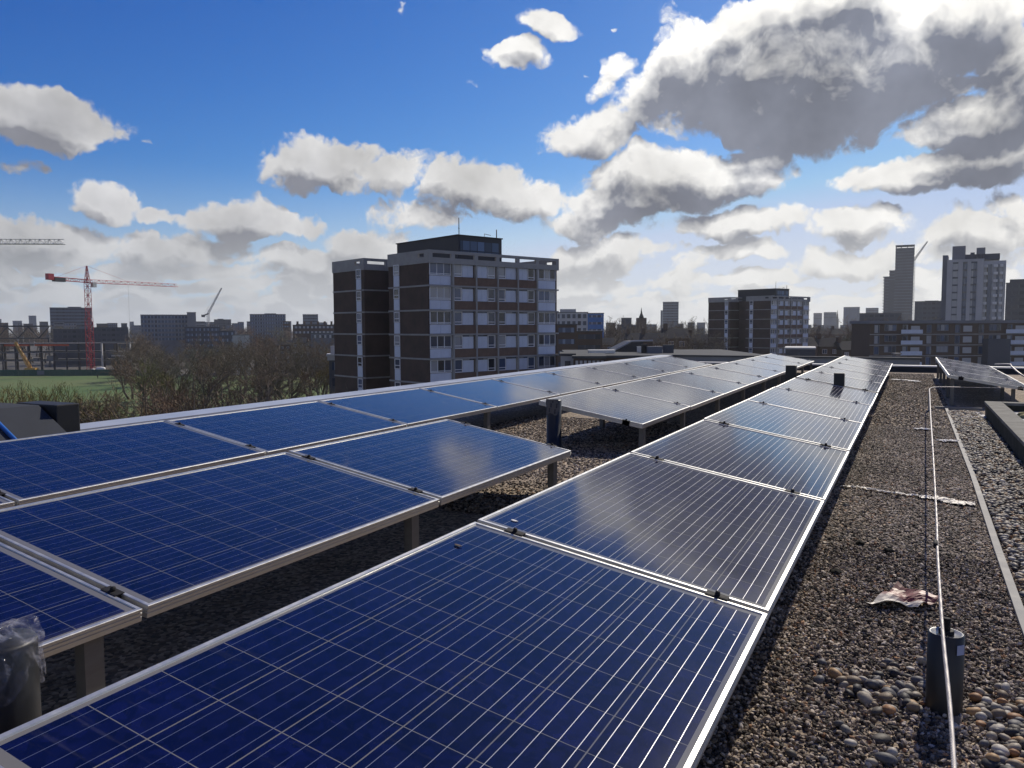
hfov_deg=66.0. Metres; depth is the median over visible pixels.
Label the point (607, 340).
terraced house
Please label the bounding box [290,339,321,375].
bare tree
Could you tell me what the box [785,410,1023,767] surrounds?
pebbles
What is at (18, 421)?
roof hatch
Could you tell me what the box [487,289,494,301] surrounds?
window
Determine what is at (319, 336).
building
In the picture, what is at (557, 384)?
solar panel
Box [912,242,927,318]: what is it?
luffing crane
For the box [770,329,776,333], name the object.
window
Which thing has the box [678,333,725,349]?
bare tree
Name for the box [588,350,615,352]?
roof light
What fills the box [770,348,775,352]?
window
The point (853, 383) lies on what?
solar panel
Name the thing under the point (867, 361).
solar panel
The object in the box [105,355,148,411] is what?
bare tree
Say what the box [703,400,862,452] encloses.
solar panel
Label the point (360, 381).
window
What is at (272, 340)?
bare tree
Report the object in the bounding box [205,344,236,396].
bare tree
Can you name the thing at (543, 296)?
window
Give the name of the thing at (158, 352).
bare tree
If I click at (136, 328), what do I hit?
building
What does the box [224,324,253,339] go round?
bare tree
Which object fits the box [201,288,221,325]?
luffing crane
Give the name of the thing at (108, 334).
site shed
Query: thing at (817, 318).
skyline tower
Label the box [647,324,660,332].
bare tree
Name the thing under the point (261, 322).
slab block
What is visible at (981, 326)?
window
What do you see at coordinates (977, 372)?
solar panel
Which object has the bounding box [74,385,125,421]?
bare tree
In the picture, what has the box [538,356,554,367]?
window
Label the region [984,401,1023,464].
kerb
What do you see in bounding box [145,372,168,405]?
bare tree
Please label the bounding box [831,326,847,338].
terraced house
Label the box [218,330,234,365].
building
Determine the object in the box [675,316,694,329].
bare tree
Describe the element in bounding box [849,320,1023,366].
balcony flats
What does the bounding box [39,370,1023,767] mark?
roof deck
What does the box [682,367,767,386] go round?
solar panel
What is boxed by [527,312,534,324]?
window
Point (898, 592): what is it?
crumpled packet
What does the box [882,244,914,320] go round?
stepped tower
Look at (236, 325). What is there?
skyline block
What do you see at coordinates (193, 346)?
bare tree
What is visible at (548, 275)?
window
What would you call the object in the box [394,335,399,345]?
window
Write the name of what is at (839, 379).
vent box
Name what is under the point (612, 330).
bare tree
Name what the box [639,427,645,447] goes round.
support post
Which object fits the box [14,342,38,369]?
crawler crane
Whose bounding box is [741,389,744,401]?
support post
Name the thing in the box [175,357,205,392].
bare tree
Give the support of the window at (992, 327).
in the balcony flats at (989, 342)
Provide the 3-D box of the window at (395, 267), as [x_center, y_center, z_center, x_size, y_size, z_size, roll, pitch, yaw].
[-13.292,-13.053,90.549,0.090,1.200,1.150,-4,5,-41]
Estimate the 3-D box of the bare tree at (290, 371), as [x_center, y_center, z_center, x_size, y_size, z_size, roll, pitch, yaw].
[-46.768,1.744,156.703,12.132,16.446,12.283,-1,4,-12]
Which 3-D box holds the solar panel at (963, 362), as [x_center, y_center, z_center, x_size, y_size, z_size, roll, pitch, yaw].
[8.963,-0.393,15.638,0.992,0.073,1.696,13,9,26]
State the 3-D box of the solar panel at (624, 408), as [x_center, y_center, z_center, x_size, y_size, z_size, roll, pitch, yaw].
[1.055,0.213,7.713,0.992,0.073,1.696,12,9,26]
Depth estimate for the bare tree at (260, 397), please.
98.37 m
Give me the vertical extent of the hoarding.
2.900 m
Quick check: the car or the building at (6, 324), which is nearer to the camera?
the car
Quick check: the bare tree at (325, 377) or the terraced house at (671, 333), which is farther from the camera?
the terraced house at (671, 333)
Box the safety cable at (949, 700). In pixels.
[929,387,989,767]
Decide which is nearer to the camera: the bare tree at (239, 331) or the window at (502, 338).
the window at (502, 338)
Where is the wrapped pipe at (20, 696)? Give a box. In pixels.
[0,620,44,733]
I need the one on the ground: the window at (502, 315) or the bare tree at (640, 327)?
the bare tree at (640, 327)
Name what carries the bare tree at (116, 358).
on the playing field
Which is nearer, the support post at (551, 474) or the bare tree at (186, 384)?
the support post at (551, 474)
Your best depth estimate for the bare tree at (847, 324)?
290.75 m
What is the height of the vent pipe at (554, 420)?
0.464 m
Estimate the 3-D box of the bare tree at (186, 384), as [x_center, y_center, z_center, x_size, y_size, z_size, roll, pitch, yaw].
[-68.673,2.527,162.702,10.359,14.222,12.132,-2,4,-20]
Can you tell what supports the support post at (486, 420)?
on the roof deck
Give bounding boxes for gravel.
[434,373,1023,767]
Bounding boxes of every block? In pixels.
[13,321,21,339]
[49,307,91,339]
[140,315,186,360]
[214,319,230,329]
[232,323,237,334]
[250,313,285,350]
[332,218,558,392]
[557,309,587,330]
[621,318,631,340]
[708,287,809,355]
[859,313,901,320]
[914,300,940,320]
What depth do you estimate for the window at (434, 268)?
86.90 m
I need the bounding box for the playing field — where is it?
[0,375,328,418]
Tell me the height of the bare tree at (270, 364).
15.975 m
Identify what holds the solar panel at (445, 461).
on the support post at (551, 474)
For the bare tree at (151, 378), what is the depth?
155.11 m
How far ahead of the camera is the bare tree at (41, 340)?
594.76 m
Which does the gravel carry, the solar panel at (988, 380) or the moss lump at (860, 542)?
the moss lump at (860, 542)
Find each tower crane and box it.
[0,239,65,244]
[45,266,177,369]
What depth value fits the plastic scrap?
7.37 m
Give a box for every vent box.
[785,365,796,381]
[834,373,844,386]
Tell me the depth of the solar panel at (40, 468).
4.73 m
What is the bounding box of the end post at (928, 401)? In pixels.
[926,390,931,410]
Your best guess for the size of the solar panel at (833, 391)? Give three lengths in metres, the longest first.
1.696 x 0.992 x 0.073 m
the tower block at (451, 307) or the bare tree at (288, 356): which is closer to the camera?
the tower block at (451, 307)
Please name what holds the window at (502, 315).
in the tower block at (451, 307)
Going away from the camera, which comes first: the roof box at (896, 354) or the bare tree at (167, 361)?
the roof box at (896, 354)
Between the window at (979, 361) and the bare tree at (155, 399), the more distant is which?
the window at (979, 361)
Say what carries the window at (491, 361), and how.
in the tower block at (451, 307)
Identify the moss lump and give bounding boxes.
[829,568,841,574]
[856,540,864,545]
[883,547,893,552]
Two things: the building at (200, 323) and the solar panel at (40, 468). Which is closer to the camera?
the solar panel at (40, 468)
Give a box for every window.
[356,269,360,278]
[356,291,361,300]
[356,313,361,322]
[357,335,361,344]
[357,357,362,366]
[358,378,362,387]
[393,265,398,275]
[393,288,399,298]
[394,312,399,322]
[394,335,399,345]
[394,359,400,368]
[429,263,450,275]
[429,286,450,299]
[429,311,450,323]
[430,335,451,348]
[430,359,451,372]
[454,264,461,276]
[454,287,461,300]
[455,312,461,324]
[455,335,462,348]
[455,359,462,372]
[487,266,494,278]
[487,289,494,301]
[487,312,494,324]
[487,335,495,347]
[488,358,495,370]
[499,267,505,278]
[499,289,505,301]
[499,312,505,324]
[499,335,505,347]
[499,358,505,370]
[527,269,534,280]
[527,290,534,302]
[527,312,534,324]
[527,335,534,346]
[527,356,534,368]
[538,269,554,280]
[538,290,554,302]
[538,312,554,323]
[538,334,554,345]
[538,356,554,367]
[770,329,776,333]
[770,339,775,343]
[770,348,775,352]
[771,310,776,314]
[771,319,776,324]
[874,325,879,332]
[874,336,878,343]
[874,346,878,354]
[884,335,895,341]
[884,346,895,351]
[885,325,896,330]
[902,336,907,340]
[925,357,930,364]
[926,325,931,332]
[926,335,931,343]
[926,346,930,353]
[936,335,948,341]
[936,346,947,351]
[937,324,948,330]
[954,335,959,343]
[954,346,959,353]
[955,325,959,332]
[977,357,981,363]
[978,335,983,343]
[978,346,981,353]
[979,324,983,332]
[989,324,1000,330]
[989,335,1000,338]
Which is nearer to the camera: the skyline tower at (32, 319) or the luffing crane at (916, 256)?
the luffing crane at (916, 256)
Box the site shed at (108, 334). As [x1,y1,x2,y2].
[92,327,128,364]
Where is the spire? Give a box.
[836,310,838,328]
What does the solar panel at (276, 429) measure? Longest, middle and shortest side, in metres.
1.696 x 0.992 x 0.073 m
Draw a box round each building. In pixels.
[0,323,9,350]
[23,324,33,345]
[39,322,48,342]
[53,329,93,364]
[54,322,64,328]
[64,323,76,328]
[96,323,106,326]
[107,323,117,326]
[131,325,140,345]
[196,321,204,326]
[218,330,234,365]
[238,322,243,333]
[283,321,290,339]
[310,333,333,372]
[561,349,763,360]
[697,322,704,333]
[785,346,815,355]
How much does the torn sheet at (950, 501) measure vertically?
0.012 m
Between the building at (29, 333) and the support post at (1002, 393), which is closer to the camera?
the support post at (1002, 393)
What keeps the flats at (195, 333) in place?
on the ground
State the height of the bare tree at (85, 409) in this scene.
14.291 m
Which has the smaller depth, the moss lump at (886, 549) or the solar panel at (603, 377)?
the moss lump at (886, 549)
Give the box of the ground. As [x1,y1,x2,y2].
[0,331,707,374]
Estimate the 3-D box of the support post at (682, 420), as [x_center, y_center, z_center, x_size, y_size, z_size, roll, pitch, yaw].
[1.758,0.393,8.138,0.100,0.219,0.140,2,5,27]
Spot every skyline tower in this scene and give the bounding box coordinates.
[29,316,36,331]
[303,314,317,324]
[660,310,662,331]
[663,302,678,327]
[813,313,821,327]
[824,312,836,327]
[843,307,859,329]
[866,308,878,312]
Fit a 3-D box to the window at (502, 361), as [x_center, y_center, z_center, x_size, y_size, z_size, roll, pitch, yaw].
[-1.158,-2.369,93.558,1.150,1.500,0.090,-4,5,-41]
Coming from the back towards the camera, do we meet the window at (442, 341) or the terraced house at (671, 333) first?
the terraced house at (671, 333)
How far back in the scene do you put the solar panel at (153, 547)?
3.07 m
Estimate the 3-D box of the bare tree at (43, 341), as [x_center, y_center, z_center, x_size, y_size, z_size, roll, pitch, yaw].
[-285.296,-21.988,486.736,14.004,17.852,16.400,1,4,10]
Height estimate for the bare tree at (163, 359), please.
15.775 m
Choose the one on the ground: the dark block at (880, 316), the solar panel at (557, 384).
the dark block at (880, 316)
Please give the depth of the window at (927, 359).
200.09 m
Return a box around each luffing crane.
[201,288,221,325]
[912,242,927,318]
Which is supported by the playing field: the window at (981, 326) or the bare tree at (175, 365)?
the bare tree at (175, 365)
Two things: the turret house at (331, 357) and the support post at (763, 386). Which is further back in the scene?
the turret house at (331, 357)
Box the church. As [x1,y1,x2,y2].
[631,307,646,332]
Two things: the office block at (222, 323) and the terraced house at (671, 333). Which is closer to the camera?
the terraced house at (671, 333)
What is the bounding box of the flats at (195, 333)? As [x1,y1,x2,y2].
[184,327,219,367]
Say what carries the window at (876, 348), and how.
in the balcony flats at (989, 342)
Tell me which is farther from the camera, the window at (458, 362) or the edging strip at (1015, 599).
the window at (458, 362)
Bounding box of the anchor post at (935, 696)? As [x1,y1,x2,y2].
[925,617,964,717]
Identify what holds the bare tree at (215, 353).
on the playing field
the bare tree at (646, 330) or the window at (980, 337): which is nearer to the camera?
the window at (980, 337)
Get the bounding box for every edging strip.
[935,406,981,410]
[945,408,1023,635]
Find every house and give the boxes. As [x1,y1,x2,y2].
[232,334,249,374]
[267,341,279,369]
[280,338,291,369]
[292,335,306,360]
[305,339,310,371]
[326,346,334,393]
[572,353,605,364]
[602,338,614,349]
[624,329,639,340]
[639,328,664,346]
[661,323,689,347]
[688,330,707,348]
[808,328,816,339]
[808,337,817,355]
[815,333,836,355]
[816,326,834,337]
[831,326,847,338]
[834,337,850,355]
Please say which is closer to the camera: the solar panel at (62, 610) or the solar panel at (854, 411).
the solar panel at (62, 610)
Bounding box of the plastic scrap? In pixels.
[936,439,958,441]
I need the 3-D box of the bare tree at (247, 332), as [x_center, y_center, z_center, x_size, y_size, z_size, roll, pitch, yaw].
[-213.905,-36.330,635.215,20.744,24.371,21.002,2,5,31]
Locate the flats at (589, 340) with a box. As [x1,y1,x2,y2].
[577,331,602,349]
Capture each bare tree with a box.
[0,325,18,354]
[0,381,37,401]
[0,383,94,421]
[0,387,43,402]
[0,389,11,401]
[1,332,33,362]
[11,325,30,342]
[14,383,115,417]
[19,327,45,356]
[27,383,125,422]
[34,334,52,362]
[36,327,48,356]
[38,384,59,400]
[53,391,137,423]
[58,382,97,410]
[72,392,112,423]
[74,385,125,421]
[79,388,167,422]
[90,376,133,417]
[93,348,139,399]
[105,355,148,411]
[108,344,139,384]
[113,329,154,378]
[113,377,191,416]
[119,346,149,380]
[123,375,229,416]
[128,326,138,349]
[128,356,195,410]
[129,334,143,346]
[129,341,152,364]
[130,376,227,414]
[131,354,173,397]
[131,387,201,415]
[137,345,185,395]
[139,375,207,415]
[142,342,169,364]
[142,342,169,375]
[143,350,181,387]
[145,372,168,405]
[150,390,225,413]
[153,363,202,410]
[158,386,224,408]
[164,354,203,391]
[166,352,188,380]
[172,391,214,411]
[175,345,190,377]
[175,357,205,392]
[175,377,269,411]
[177,334,207,359]
[178,338,223,390]
[181,344,209,383]
[187,354,250,403]
[187,359,235,407]
[205,331,226,368]
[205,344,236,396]
[205,345,225,381]
[206,355,244,398]
[215,341,243,378]
[216,383,262,405]
[217,368,308,405]
[222,336,256,368]
[222,347,253,380]
[223,337,242,360]
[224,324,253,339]
[224,365,262,404]
[228,339,263,383]
[232,367,275,402]
[236,361,294,401]
[237,326,254,336]
[240,386,285,402]
[242,342,293,400]
[243,351,304,401]
[245,332,277,358]
[245,336,282,378]
[247,335,277,372]
[251,347,286,399]
[255,332,288,375]
[266,324,290,340]
[275,367,323,398]
[278,331,310,379]
[278,344,303,384]
[281,353,310,389]
[282,328,292,339]
[285,347,317,396]
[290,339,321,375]
[298,361,329,395]
[300,343,325,383]
[304,352,326,389]
[305,378,334,396]
[306,337,333,356]
[309,343,327,361]
[310,348,330,373]
[313,351,329,394]
[604,318,621,342]
[604,318,630,343]
[605,316,623,343]
[620,321,650,340]
[630,321,650,332]
[643,331,681,349]
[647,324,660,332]
[653,335,688,348]
[655,318,681,329]
[674,319,705,333]
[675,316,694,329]
[678,329,721,348]
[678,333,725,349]
[683,321,700,333]
[687,329,733,349]
[695,320,707,333]
[808,323,823,338]
[821,327,851,340]
[822,326,844,339]
[834,315,866,336]
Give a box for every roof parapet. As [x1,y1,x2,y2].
[80,355,672,430]
[673,354,921,364]
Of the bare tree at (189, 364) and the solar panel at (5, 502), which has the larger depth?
the bare tree at (189, 364)
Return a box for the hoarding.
[0,369,143,375]
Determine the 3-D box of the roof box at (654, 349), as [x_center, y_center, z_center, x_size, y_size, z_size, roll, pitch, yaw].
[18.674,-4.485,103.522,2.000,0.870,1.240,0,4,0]
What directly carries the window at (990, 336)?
in the balcony flats at (989, 342)
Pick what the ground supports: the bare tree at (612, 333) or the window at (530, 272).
the bare tree at (612, 333)
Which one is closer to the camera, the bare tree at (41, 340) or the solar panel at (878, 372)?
the solar panel at (878, 372)
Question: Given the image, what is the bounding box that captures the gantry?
[0,325,51,366]
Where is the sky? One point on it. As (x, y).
(688, 153)
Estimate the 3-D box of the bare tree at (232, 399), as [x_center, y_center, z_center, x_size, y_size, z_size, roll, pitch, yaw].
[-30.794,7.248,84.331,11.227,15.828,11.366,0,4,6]
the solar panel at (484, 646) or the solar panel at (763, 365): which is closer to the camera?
the solar panel at (484, 646)
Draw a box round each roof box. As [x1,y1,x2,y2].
[646,346,661,352]
[663,345,673,352]
[891,353,901,356]
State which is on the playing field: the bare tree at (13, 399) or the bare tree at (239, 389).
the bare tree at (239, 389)
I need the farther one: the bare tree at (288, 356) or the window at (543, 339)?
the bare tree at (288, 356)
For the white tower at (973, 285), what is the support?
on the ground
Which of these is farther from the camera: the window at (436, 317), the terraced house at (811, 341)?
the terraced house at (811, 341)
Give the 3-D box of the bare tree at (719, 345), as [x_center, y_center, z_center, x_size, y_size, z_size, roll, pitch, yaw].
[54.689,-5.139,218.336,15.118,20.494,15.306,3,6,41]
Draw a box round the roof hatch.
[0,403,66,440]
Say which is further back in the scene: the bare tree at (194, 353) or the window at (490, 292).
the bare tree at (194, 353)
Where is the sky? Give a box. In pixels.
[0,0,1023,333]
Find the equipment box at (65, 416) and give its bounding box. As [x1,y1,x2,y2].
[17,401,79,431]
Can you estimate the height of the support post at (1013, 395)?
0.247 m
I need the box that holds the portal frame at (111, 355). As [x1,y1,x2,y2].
[101,342,130,366]
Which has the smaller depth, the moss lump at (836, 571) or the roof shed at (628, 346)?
the moss lump at (836, 571)
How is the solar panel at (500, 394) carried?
on the support post
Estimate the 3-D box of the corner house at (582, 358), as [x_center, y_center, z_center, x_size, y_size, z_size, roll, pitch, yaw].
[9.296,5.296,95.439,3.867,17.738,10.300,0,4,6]
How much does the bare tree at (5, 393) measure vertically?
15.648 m
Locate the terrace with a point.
(304, 328)
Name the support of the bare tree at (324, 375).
on the playing field
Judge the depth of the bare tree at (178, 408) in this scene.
87.50 m
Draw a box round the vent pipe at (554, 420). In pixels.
[546,399,561,447]
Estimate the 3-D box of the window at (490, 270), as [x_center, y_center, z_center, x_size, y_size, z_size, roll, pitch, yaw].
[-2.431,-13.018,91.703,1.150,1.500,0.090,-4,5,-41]
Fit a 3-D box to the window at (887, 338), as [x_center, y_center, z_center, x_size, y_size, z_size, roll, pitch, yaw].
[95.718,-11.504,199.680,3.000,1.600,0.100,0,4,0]
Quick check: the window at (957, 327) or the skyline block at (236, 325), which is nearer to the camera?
the window at (957, 327)
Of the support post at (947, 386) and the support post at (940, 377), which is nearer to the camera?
the support post at (947, 386)
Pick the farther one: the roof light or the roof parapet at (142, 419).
the roof light
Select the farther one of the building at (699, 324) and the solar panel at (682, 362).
the building at (699, 324)
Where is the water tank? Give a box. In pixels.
[641,344,647,352]
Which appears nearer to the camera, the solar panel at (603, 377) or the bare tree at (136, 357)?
the solar panel at (603, 377)
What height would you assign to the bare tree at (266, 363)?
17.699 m
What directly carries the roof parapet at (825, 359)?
on the roof deck
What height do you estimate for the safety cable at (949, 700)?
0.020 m
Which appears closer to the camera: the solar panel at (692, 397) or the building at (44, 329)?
the solar panel at (692, 397)
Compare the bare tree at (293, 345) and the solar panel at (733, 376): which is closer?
the solar panel at (733, 376)
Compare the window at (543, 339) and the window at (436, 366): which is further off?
the window at (543, 339)
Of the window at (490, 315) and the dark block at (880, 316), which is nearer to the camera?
the window at (490, 315)
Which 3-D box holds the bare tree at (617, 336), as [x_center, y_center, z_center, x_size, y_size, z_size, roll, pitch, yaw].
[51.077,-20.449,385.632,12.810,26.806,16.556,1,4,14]
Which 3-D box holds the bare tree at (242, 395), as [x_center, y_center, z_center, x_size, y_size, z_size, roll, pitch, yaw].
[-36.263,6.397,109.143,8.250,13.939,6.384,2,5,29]
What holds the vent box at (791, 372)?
on the roof deck
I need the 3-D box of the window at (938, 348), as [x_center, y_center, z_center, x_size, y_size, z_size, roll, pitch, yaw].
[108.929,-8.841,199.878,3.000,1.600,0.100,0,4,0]
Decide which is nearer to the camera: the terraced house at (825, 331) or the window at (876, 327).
the window at (876, 327)
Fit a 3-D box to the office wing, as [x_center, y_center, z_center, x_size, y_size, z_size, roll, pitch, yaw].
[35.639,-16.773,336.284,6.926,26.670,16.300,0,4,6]
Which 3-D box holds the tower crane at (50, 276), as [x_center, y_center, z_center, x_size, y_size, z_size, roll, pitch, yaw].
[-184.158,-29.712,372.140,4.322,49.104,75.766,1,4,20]
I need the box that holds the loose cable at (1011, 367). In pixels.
[994,363,1023,376]
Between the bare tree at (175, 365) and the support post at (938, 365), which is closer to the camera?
the support post at (938, 365)
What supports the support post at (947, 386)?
on the roof deck
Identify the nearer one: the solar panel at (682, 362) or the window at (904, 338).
the solar panel at (682, 362)
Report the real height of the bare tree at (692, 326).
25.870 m
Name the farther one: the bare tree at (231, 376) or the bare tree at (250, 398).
the bare tree at (231, 376)
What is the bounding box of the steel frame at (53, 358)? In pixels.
[0,338,145,369]
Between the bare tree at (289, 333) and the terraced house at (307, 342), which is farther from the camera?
the bare tree at (289, 333)
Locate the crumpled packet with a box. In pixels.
[867,581,937,606]
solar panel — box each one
[0,420,265,505]
[0,452,439,617]
[0,496,14,508]
[0,522,767,767]
[0,542,141,659]
[166,401,406,455]
[288,419,570,504]
[319,388,496,426]
[421,379,559,409]
[477,453,823,622]
[493,372,606,395]
[539,387,690,428]
[547,367,642,386]
[587,362,670,379]
[604,378,724,409]
[620,359,692,373]
[630,420,848,506]
[648,356,711,368]
[648,372,748,396]
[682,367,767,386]
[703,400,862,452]
[708,362,783,379]
[731,359,785,374]
[747,356,805,368]
[747,387,871,426]
[761,353,813,364]
[776,378,877,408]
[796,371,882,392]
[811,366,885,384]
[823,361,888,377]
[832,358,890,370]
[840,356,891,366]
[935,357,995,369]
[938,360,1005,374]
[940,364,1016,380]
[944,369,1023,390]
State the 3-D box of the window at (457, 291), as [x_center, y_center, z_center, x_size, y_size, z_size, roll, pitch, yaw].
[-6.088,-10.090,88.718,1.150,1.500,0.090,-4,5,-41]
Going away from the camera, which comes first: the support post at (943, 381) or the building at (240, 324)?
the support post at (943, 381)
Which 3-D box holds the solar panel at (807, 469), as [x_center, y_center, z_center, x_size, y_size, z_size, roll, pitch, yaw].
[1.442,0.428,4.755,0.992,0.073,1.696,13,9,26]
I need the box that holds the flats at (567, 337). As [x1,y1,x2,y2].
[557,324,577,366]
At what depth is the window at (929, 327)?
199.51 m
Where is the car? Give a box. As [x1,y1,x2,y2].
[91,367,104,369]
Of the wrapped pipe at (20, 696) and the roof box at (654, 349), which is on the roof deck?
the wrapped pipe at (20, 696)
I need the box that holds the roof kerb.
[703,362,1023,373]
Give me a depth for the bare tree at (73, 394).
95.68 m
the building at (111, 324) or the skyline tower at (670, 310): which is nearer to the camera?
the building at (111, 324)
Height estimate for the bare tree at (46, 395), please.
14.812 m
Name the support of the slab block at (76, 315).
on the ground
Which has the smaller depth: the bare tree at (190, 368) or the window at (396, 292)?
the window at (396, 292)
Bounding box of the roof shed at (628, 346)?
[609,340,652,351]
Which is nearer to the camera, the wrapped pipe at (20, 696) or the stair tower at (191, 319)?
the wrapped pipe at (20, 696)
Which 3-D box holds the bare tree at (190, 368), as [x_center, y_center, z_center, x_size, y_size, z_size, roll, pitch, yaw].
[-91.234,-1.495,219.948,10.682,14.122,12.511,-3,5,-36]
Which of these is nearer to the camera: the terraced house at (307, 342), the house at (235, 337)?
the house at (235, 337)
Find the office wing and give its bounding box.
[587,313,603,337]
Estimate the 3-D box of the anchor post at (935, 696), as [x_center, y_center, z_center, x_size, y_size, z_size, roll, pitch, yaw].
[1.232,0.797,2.244,0.094,0.271,0.094,2,5,27]
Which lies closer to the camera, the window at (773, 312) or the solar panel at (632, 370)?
the solar panel at (632, 370)
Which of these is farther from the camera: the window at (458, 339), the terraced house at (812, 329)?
the terraced house at (812, 329)
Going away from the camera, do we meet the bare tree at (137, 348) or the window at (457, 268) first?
the window at (457, 268)
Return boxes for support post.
[74,636,104,699]
[404,515,418,552]
[484,412,489,429]
[547,462,556,488]
[595,419,608,428]
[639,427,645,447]
[680,412,684,429]
[715,399,719,412]
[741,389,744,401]
[762,381,765,391]
[777,375,780,385]
[935,362,939,377]
[939,367,941,383]
[941,371,945,389]
[944,377,949,397]
[948,378,955,405]
[1000,387,1005,399]
[1011,389,1015,401]
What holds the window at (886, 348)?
in the balcony flats at (989, 342)
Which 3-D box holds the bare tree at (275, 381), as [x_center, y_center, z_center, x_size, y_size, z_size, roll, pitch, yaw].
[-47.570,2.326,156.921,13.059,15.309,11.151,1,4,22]
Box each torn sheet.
[840,485,932,497]
[919,495,974,504]
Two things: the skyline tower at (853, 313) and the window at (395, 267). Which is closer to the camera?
the window at (395, 267)
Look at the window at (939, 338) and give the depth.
199.65 m
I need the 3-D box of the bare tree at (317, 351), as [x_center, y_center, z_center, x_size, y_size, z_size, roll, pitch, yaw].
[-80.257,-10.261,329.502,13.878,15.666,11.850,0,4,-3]
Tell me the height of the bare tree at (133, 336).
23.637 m
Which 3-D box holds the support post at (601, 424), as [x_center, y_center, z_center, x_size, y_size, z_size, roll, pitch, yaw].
[0.975,0.290,8.527,0.100,0.375,0.140,2,5,27]
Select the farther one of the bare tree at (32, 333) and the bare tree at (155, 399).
the bare tree at (32, 333)
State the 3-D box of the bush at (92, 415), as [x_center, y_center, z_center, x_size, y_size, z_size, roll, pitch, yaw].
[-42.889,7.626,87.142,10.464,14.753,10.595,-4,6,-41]
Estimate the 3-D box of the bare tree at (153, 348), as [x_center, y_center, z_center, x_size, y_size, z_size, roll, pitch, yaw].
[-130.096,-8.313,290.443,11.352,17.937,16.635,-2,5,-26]
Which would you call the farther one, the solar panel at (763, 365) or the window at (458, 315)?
the window at (458, 315)
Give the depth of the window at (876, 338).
199.70 m
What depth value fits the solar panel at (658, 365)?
15.18 m
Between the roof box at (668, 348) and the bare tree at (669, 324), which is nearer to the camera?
the roof box at (668, 348)
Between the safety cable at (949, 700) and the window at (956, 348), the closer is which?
the safety cable at (949, 700)
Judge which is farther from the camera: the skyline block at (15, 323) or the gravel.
the skyline block at (15, 323)
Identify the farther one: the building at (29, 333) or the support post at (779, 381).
the building at (29, 333)
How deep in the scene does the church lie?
447.20 m
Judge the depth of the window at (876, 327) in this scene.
199.46 m
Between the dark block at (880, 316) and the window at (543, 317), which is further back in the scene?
the dark block at (880, 316)
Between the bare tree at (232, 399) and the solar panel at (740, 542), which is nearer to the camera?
the solar panel at (740, 542)
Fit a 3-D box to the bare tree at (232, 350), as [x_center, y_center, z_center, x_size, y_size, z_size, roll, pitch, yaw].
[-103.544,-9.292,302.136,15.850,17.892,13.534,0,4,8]
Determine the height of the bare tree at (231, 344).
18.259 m
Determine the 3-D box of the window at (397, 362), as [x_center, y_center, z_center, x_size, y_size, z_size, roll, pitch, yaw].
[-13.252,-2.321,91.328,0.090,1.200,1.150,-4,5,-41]
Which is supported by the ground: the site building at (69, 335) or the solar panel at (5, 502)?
the site building at (69, 335)
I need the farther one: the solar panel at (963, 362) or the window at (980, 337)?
the window at (980, 337)
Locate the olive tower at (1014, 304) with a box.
[1005,279,1023,319]
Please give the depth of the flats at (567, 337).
184.52 m
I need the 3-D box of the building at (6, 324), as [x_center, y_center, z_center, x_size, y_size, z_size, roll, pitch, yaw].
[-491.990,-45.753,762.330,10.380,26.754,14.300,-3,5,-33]
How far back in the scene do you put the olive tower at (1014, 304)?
326.70 m
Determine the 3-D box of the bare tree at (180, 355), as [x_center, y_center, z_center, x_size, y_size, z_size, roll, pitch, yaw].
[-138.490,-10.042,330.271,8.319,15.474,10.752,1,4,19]
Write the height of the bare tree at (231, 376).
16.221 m
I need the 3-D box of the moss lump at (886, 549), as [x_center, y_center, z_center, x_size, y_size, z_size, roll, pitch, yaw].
[1.820,0.809,3.816,0.042,0.035,0.042,-1,4,-17]
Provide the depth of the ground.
452.21 m
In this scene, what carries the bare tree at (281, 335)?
on the ground
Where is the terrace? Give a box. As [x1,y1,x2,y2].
[293,321,333,340]
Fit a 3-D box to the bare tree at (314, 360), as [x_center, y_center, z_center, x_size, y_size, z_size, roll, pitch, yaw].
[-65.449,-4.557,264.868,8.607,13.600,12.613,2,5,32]
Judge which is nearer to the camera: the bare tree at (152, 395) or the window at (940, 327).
the bare tree at (152, 395)
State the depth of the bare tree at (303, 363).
231.89 m
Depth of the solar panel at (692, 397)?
9.12 m
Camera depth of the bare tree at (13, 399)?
94.00 m
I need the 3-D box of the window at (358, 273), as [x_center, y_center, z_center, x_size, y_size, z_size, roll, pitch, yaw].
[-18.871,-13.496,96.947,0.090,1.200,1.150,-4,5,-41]
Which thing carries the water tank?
on the building at (618, 356)
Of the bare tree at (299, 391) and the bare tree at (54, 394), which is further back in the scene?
the bare tree at (299, 391)
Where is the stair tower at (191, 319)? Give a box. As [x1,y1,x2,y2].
[187,312,195,326]
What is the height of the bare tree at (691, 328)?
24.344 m
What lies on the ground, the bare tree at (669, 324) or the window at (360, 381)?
the bare tree at (669, 324)
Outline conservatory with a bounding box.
[559,352,575,366]
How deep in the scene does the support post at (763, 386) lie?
12.57 m
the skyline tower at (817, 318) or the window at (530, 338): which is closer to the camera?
the window at (530, 338)
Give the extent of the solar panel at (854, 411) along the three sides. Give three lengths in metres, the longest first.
1.696 x 0.992 x 0.073 m
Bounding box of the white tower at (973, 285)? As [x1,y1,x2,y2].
[941,246,1005,319]
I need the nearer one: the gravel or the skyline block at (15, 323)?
the gravel
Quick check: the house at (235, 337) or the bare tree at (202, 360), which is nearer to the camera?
the bare tree at (202, 360)
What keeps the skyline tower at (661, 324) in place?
on the ground

